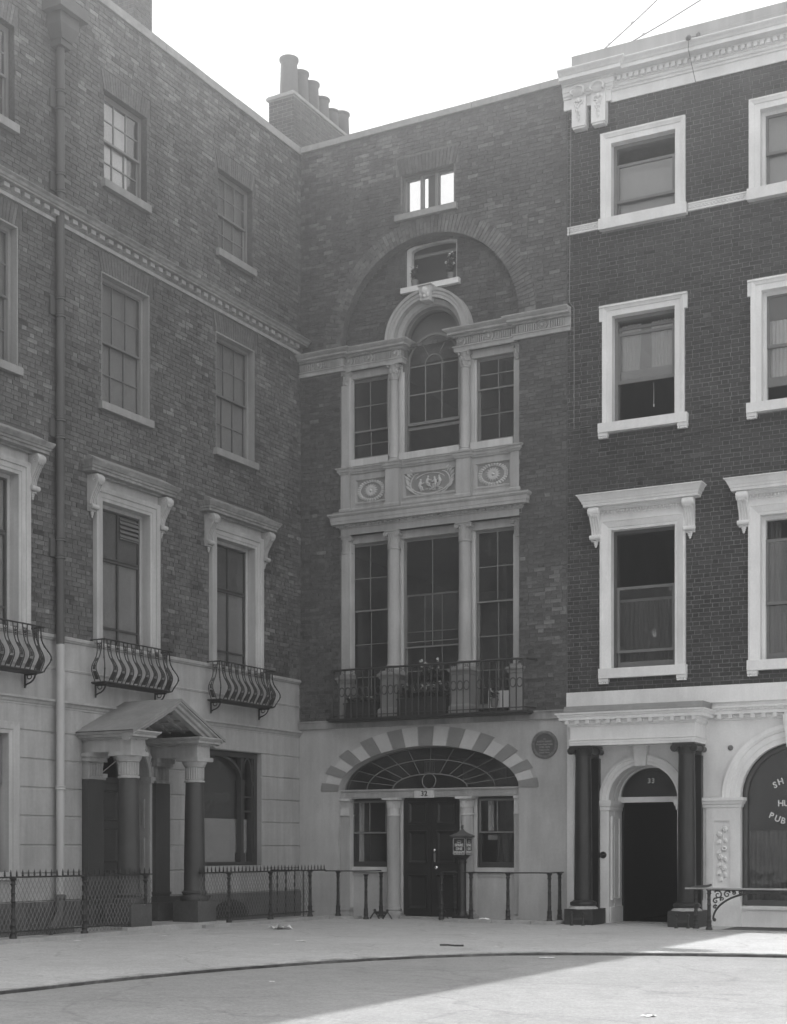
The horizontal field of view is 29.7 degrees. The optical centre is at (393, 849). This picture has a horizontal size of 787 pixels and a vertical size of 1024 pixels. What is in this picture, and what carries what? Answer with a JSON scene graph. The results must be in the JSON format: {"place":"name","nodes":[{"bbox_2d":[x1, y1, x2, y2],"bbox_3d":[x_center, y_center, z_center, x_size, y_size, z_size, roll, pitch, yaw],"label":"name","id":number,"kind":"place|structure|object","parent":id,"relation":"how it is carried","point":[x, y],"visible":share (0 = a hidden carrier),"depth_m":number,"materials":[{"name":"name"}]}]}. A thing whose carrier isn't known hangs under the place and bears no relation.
{"place":"outdoors","nodes":[
{"label":"outdoors","id":0,"kind":"place"},
{"bbox_2d":[0,955,786,1023],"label":"road","id":1,"kind":"structure","parent":0,"point":[582,989],"depth_m":14.17,"materials":[{"name":"grey asphalt"}]},
{"bbox_2d":[0,953,786,994],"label":"gutter","id":2,"kind":"object","parent":1,"relation":"on","point":[308,963],"visible":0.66,"depth_m":18.26,"materials":[{"name":"grey concrete"}]},
{"bbox_2d":[0,951,786,990],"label":"kerb","id":3,"kind":"structure","parent":1,"relation":"on","point":[104,978],"depth_m":18.07,"materials":[{"name":"stone"}]},
{"bbox_2d":[0,915,786,988],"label":"pavement","id":4,"kind":"structure","parent":0,"point":[34,963],"depth_m":21.04,"materials":[{"name":"concrete"}]},
{"bbox_2d":[0,867,165,944],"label":"area railing","id":5,"kind":"object","parent":4,"relation":"on","point":[13,938],"visible":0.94,"depth_m":22.57,"materials":[{"name":"metal"}]},
{"bbox_2d":[0,0,311,937],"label":"terraced house","id":6,"kind":"structure","parent":4,"relation":"on","point":[186,340],"depth_m":25.80,"materials":[{"name":"brick"}]},
{"bbox_2d":[0,24,19,134],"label":"window","id":7,"kind":"structure","parent":6,"relation":"in","point":[5,122],"depth_m":22.95,"materials":[{"name":"paint"}]},
{"bbox_2d":[0,720,19,879],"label":"window","id":8,"kind":"structure","parent":6,"relation":"in","point":[9,730],"depth_m":22.88,"materials":[{"name":"paint"}]},
{"bbox_2d":[0,218,23,376],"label":"window","id":9,"kind":"structure","parent":6,"relation":"in","point":[8,231],"depth_m":23.01,"materials":[{"name":"paint"}]},
{"bbox_2d":[0,423,55,630],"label":"window","id":10,"kind":"structure","parent":6,"relation":"in","point":[20,471],"depth_m":23.03,"materials":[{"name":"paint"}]},
{"bbox_2d":[42,0,88,934],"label":"drainpipe","id":11,"kind":"object","parent":6,"relation":"attached to","point":[66,20],"visible":0.98,"depth_m":23.66,"materials":[{"name":"metal"}]},
{"bbox_2d":[101,95,151,213],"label":"window","id":12,"kind":"structure","parent":6,"relation":"in","point":[122,134],"depth_m":25.48,"materials":[{"name":"paint"}]},
{"bbox_2d":[98,271,154,428],"bbox_3d":[-4.632,-8.477,25.320,0.320,2.315,1.395,0,0,29],"label":"window","id":13,"kind":"structure","parent":6,"relation":"in","point":[125,310],"depth_m":25.55,"materials":[{"name":"paint"}]},
{"bbox_2d":[79,453,181,654],"bbox_3d":[-4.532,-4.960,25.291,0.507,3.100,2.390,0,0,29],"label":"window","id":14,"kind":"structure","parent":6,"relation":"in","point":[127,512],"depth_m":25.52,"materials":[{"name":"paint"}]},
{"bbox_2d":[204,750,263,871],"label":"window","id":15,"kind":"structure","parent":6,"relation":"in","point":[230,838],"depth_m":28.51,"materials":[{"name":"paint"}]},
{"bbox_2d":[213,330,258,470],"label":"window","id":16,"kind":"structure","parent":6,"relation":"in","point":[235,362],"depth_m":28.43,"materials":[{"name":"paint"}]},
{"bbox_2d":[216,173,256,276],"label":"window","id":17,"kind":"structure","parent":6,"relation":"in","point":[232,200],"depth_m":28.36,"materials":[{"name":"paint"}]},
{"bbox_2d":[198,495,281,673],"bbox_3d":[-2.970,-4.960,28.146,0.507,3.100,2.390,0,0,29],"label":"window","id":18,"kind":"structure","parent":6,"relation":"in","point":[237,548],"depth_m":28.42,"materials":[{"name":"paint"}]},
{"bbox_2d":[199,864,334,927],"bbox_3d":[-2.620,0.848,27.499,1.100,1.105,4.420,0,0,29],"label":"area railing","id":19,"kind":"object","parent":4,"relation":"on","point":[269,919],"visible":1,"depth_m":27.26,"materials":[{"name":"metal"}]},
{"bbox_2d":[269,924,291,928],"bbox_3d":[-1.917,1.297,25.130,0.320,0.095,0.468,0,0,-28],"label":"paper scrap","id":20,"kind":"object","parent":4,"relation":"on","point":[280,926],"visible":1,"depth_m":24.99,"materials":[{"name":"white paper"}]},
{"bbox_2d":[325,870,383,918],"bbox_3d":[-0.746,0.904,28.877,1.171,0.991,0.612,0,0,-6],"label":"area railing","id":21,"kind":"object","parent":4,"relation":"on","point":[339,916],"visible":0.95,"depth_m":28.90,"materials":[{"name":"metal"}]},
{"bbox_2d":[370,909,392,918],"bbox_3d":[-0.240,1.251,28.659,0.505,0.197,0.056,0,0,29],"label":"boot scraper","id":22,"kind":"object","parent":4,"relation":"on","point":[380,912],"visible":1,"depth_m":28.64,"materials":[{"name":"paint"}]},
{"bbox_2d":[444,910,457,918],"bbox_3d":[1.085,1.251,28.082,0.505,0.197,0.056,0,0,29],"label":"boot scraper","id":23,"kind":"object","parent":4,"relation":"on","point":[445,914],"visible":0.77,"depth_m":28.09,"materials":[{"name":"paint"}]},
{"bbox_2d":[440,944,463,945],"bbox_3d":[0.810,1.336,20.682,0.365,0.031,0.057,0,0,29],"label":"rag strip","id":24,"kind":"object","parent":4,"relation":"on","point":[450,945],"visible":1,"depth_m":20.70,"materials":[{"name":"grey fabric"}]},
{"bbox_2d":[450,825,474,917],"bbox_3d":[1.296,0.444,27.967,0.380,1.812,0.380,0,0,29],"label":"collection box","id":25,"kind":"object","parent":4,"relation":"on","point":[462,845],"visible":1,"depth_m":27.89,"materials":[{"name":"metal"}]},
{"bbox_2d":[266,54,673,919],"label":"terraced house","id":26,"kind":"structure","parent":4,"relation":"on","point":[434,466],"depth_m":29.14,"materials":[{"name":"brick"}]},
{"bbox_2d":[343,694,379,717],"bbox_3d":[-0.634,-2.815,29.324,0.743,0.461,0.299,0,0,29],"label":"flower box","id":27,"kind":"object","parent":26,"relation":"on","point":[360,706],"visible":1,"depth_m":29.23,"materials":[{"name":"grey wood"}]},
{"bbox_2d":[352,799,386,916],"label":"window","id":28,"kind":"structure","parent":26,"relation":"in","point":[373,894],"depth_m":29.71,"materials":[{"name":"paint"}]},
{"bbox_2d":[354,375,387,459],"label":"window","id":29,"kind":"structure","parent":26,"relation":"in","point":[370,380],"depth_m":29.70,"materials":[{"name":"paint"}]},
{"bbox_2d":[354,541,387,694],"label":"window","id":30,"kind":"structure","parent":26,"relation":"in","point":[386,542],"depth_m":29.68,"materials":[{"name":"paint"}]},
{"bbox_2d":[410,265,419,285],"bbox_3d":[0.410,-11.236,29.145,0.225,0.431,0.191,0,0,29],"label":"potted plant","id":31,"kind":"object","parent":26,"relation":"on","point":[414,282],"visible":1,"depth_m":29.12,"materials":[{"name":"grey plant"}]},
{"bbox_2d":[396,681,449,715],"bbox_3d":[0.583,-2.911,28.679,1.140,0.652,0.329,0,0,29],"label":"flower box","id":32,"kind":"object","parent":26,"relation":"on","point":[427,703],"visible":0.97,"depth_m":28.59,"materials":[{"name":"grey wood"}]},
{"bbox_2d":[394,166,457,222],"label":"window","id":33,"kind":"structure","parent":26,"relation":"in","point":[434,178],"depth_m":28.90,"materials":[{"name":"paint"}]},
{"bbox_2d":[400,239,460,294],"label":"window","id":34,"kind":"structure","parent":26,"relation":"in","point":[431,257],"depth_m":29.44,"materials":[{"name":"paint"}]},
{"bbox_2d":[419,657,442,696],"bbox_3d":[0.730,-3.318,28.765,0.605,0.797,0.287,0,0,29],"label":"potted plant","id":35,"kind":"object","parent":26,"relation":"on","point":[421,673],"visible":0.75,"depth_m":28.77,"materials":[{"name":"grey plant"}]},
{"bbox_2d":[404,533,458,684],"bbox_3d":[0.780,-4.405,29.041,1.255,3.410,0.090,0,0,29],"label":"window","id":36,"kind":"structure","parent":26,"relation":"in","point":[406,597],"depth_m":29.19,"materials":[{"name":"paint"}]},
{"bbox_2d":[404,797,459,916],"bbox_3d":[0.742,0.170,29.002,1.245,2.360,0.195,0,0,29],"label":"door","id":37,"kind":"structure","parent":26,"relation":"in","point":[429,823],"depth_m":29.02,"materials":[{"name":"black paint"}]},
{"bbox_2d":[405,309,460,451],"bbox_3d":[0.820,-9.210,29.088,1.260,2.880,0.230,0,0,29],"label":"window","id":38,"kind":"structure","parent":26,"relation":"in","point":[430,329],"depth_m":29.18,"materials":[{"name":"paint"}]},
{"bbox_2d":[445,251,455,278],"bbox_3d":[1.112,-11.298,28.758,0.226,0.557,0.239,0,0,-36],"label":"potted plant","id":39,"kind":"object","parent":26,"relation":"on","point":[450,263],"visible":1,"depth_m":28.73,"materials":[{"name":"grey plant"}]},
{"bbox_2d":[475,797,513,919],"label":"window","id":40,"kind":"structure","parent":26,"relation":"in","point":[491,887],"depth_m":28.40,"materials":[{"name":"paint"}]},
{"bbox_2d":[477,354,513,441],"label":"window","id":41,"kind":"structure","parent":26,"relation":"in","point":[498,358],"depth_m":28.48,"materials":[{"name":"paint"}]},
{"bbox_2d":[476,527,514,707],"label":"window","id":42,"kind":"structure","parent":26,"relation":"in","point":[478,603],"depth_m":28.50,"materials":[{"name":"paint"}]},
{"bbox_2d":[487,688,508,707],"bbox_3d":[1.999,-2.892,28.191,0.540,0.383,0.229,0,0,29],"label":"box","id":43,"kind":"object","parent":26,"relation":"on","point":[499,698],"visible":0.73,"depth_m":28.24,"materials":[{"name":"grey plant"}]},
{"bbox_2d":[532,731,557,758],"bbox_3d":[2.805,-1.940,27.597,0.520,0.520,0.036,0,0,29],"label":"plaque","id":44,"kind":"object","parent":26,"relation":"attached to","point":[544,744],"visible":1,"depth_m":27.59,"materials":[{"name":"ceramic"}]},
{"bbox_2d":[438,871,563,924],"bbox_3d":[2.022,0.906,27.456,2.475,0.987,0.960,0,0,29],"label":"area railing","id":45,"kind":"object","parent":4,"relation":"on","point":[548,921],"visible":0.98,"depth_m":27.21,"materials":[{"name":"metal"}]},
{"bbox_2d":[570,911,584,925],"bbox_3d":[3.245,1.235,26.239,0.270,0.270,0.067,0,0,11],"label":"boot scraper","id":46,"kind":"object","parent":4,"relation":"on","point":[582,919],"visible":0.93,"depth_m":26.23,"materials":[{"name":"paint"}]},
{"bbox_2d":[554,1,786,927],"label":"terraced house","id":47,"kind":"structure","parent":4,"relation":"on","point":[673,715],"depth_m":26.39,"materials":[{"name":"brick"}]},
{"bbox_2d":[569,139,588,428],"bbox_3d":[3.409,-10.490,27.257,0.411,5.521,0.043,0,0,27],"label":"cable","id":48,"kind":"object","parent":47,"relation":"attached to","point":[569,232],"visible":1,"depth_m":27.35,"materials":[{"name":"grey plastic"}]},
{"bbox_2d":[605,0,656,47],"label":"aerial wire","id":49,"kind":"object","parent":47,"relation":"on","point":[609,43],"visible":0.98,"depth_m":27.14,"materials":[{"name":"grey metal"}]},
{"bbox_2d":[576,481,706,684],"bbox_3d":[4.540,-4.725,26.835,2.330,3.450,0.867,0,0,27],"label":"window","id":50,"kind":"structure","parent":47,"relation":"in","point":[654,627],"depth_m":26.90,"materials":[{"name":"white paint"}]},
{"bbox_2d":[598,115,687,231],"bbox_3d":[4.532,-12.132,26.801,1.632,1.755,0.390,0,0,27],"label":"window","id":51,"kind":"structure","parent":47,"relation":"in","point":[649,192],"depth_m":26.88,"materials":[{"name":"white paint"}]},
{"bbox_2d":[598,291,688,439],"bbox_3d":[4.560,-8.670,26.853,1.655,2.410,0.508,0,0,27],"label":"window","id":52,"kind":"structure","parent":47,"relation":"in","point":[621,347],"depth_m":26.91,"materials":[{"name":"white paint"}]},
{"bbox_2d":[633,0,700,40],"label":"aerial wire","id":53,"kind":"object","parent":47,"relation":"attached to","point":[643,33],"visible":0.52,"depth_m":26.84,"materials":[{"name":"grey metal"}]},
{"bbox_2d":[685,34,696,81],"bbox_3d":[5.222,-13.951,26.060,0.100,0.809,0.445,0,0,29],"label":"cable","id":54,"kind":"object","parent":47,"relation":"attached to","point":[688,37],"visible":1,"depth_m":25.91,"materials":[{"name":"grey metal"}]},
{"bbox_2d":[696,10,786,36],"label":"cable","id":55,"kind":"object","parent":47,"relation":"attached to","point":[697,34],"visible":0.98,"depth_m":25.93,"materials":[{"name":"grey plastic"}]},
{"bbox_2d":[702,714,786,926],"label":"shop window","id":56,"kind":"structure","parent":47,"relation":"in","point":[768,848],"depth_m":25.97,"materials":[{"name":"white paint"}]},
{"bbox_2d":[723,471,786,676],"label":"window","id":57,"kind":"structure","parent":47,"relation":"in","point":[761,499],"depth_m":25.77,"materials":[{"name":"white paint"}]},
{"bbox_2d":[746,273,786,419],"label":"window","id":58,"kind":"structure","parent":47,"relation":"in","point":[768,340],"depth_m":25.78,"materials":[{"name":"white paint"}]},
{"bbox_2d":[747,91,786,202],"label":"window","id":59,"kind":"structure","parent":47,"relation":"in","point":[767,114],"depth_m":25.78,"materials":[{"name":"white paint"}]},
{"bbox_2d":[674,914,689,927],"bbox_3d":[4.922,1.235,25.345,0.270,0.270,0.067,0,0,11],"label":"boot scraper","id":60,"kind":"object","parent":4,"relation":"on","point":[685,921],"visible":0.93,"depth_m":25.33,"materials":[{"name":"paint"}]},
{"bbox_2d":[685,884,786,933],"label":"area railing","id":61,"kind":"object","parent":4,"relation":"on","point":[709,928],"visible":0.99,"depth_m":24.41,"materials":[{"name":"metal"}]},
{"bbox_2d":[152,0,786,211],"label":"sky","id":62,"kind":"structure","parent":0,"point":[380,62],"materials":[{"name":"white"}]}
]}

